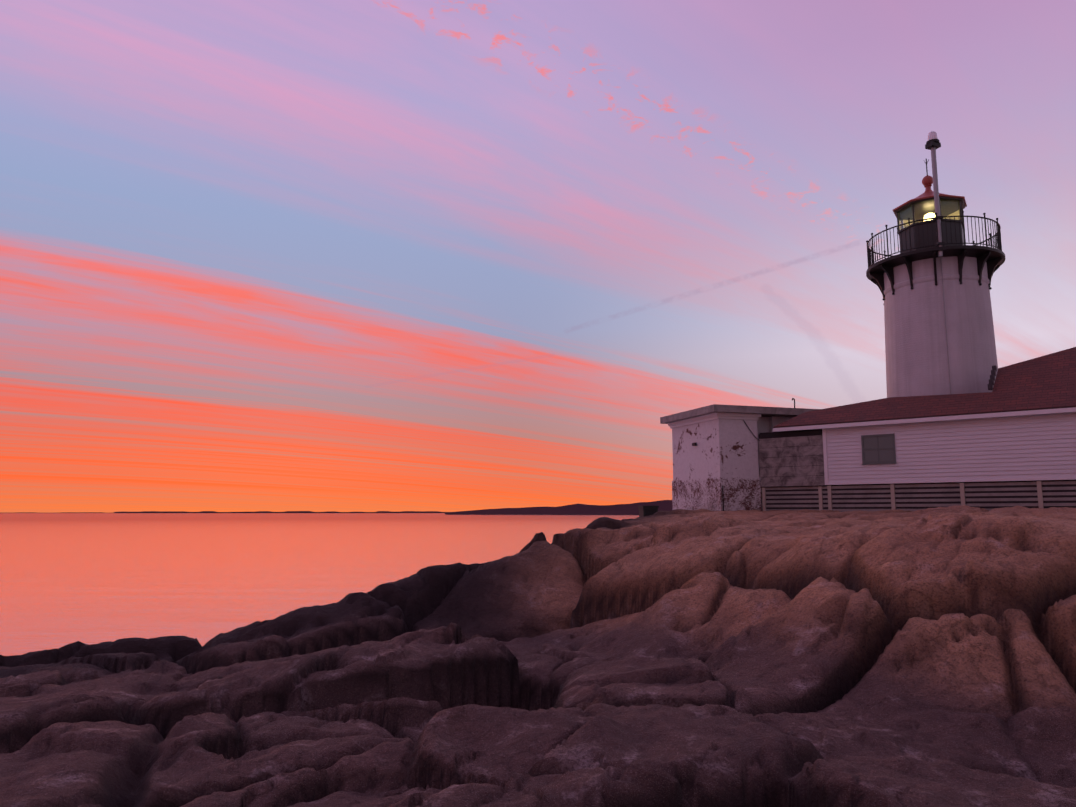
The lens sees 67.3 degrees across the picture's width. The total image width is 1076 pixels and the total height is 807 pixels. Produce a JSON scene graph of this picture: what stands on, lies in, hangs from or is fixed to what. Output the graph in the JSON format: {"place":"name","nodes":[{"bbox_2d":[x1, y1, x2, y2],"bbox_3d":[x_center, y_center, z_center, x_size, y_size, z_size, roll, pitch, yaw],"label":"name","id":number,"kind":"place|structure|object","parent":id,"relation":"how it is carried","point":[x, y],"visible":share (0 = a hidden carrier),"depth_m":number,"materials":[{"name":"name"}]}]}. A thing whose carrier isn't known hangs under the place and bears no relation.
{"place":"outdoors","nodes":[
{"label":"outdoors","id":0,"kind":"place"},
{"bbox_2d":[0,513,638,655],"bbox_3d":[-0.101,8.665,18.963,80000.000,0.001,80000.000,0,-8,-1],"label":"sea","id":1,"kind":"structure","parent":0,"point":[97,578],"depth_m":101.07,"materials":[{"name":"liquid"}]},
{"bbox_2d":[16,500,672,514],"bbox_3d":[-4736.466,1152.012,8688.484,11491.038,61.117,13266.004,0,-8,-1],"label":"distant shoreline","id":2,"kind":"structure","parent":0,"point":[617,509],"depth_m":2574.59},
{"bbox_2d":[0,505,1075,806],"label":"shore rock","id":3,"kind":"object","parent":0,"point":[706,657],"visible":0.94,"depth_m":7.81,"materials":[{"name":"stone"}]},
{"bbox_2d":[638,506,658,516],"bbox_3d":[3.877,4.077,28.282,0.600,0.990,0.490,2,-8,-15],"label":"utility cabinet","id":4,"kind":"object","parent":3,"relation":"on","point":[644,511],"visible":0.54,"depth_m":28.14,"materials":[{"name":"grey"}]},
{"bbox_2d":[685,486,723,510],"bbox_3d":[5.893,3.877,27.770,0.772,2.050,4.143,8,-11,-44],"label":"chain link fence","id":5,"kind":"object","parent":3,"relation":"on","point":[712,502],"visible":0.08,"depth_m":27.36,"materials":[{"name":"black metal"}]},
{"bbox_2d":[660,398,819,510],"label":"shed","id":6,"kind":"structure","parent":3,"relation":"on","point":[715,448],"depth_m":27.80,"materials":[{"name":"paint"}]},
{"bbox_2d":[758,347,1075,511],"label":"house","id":7,"kind":"structure","parent":3,"relation":"on","point":[1009,440],"depth_m":24.32,"materials":[{"name":"white wood"}]},
{"bbox_2d":[866,131,1004,397],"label":"lighthouse tower","id":8,"kind":"structure","parent":3,"relation":"on","point":[932,280],"depth_m":26.40,"materials":[{"name":"white paint"}]},
{"bbox_2d":[0,0,1075,512],"label":"sky","id":9,"kind":"structure","parent":0,"point":[256,255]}
]}

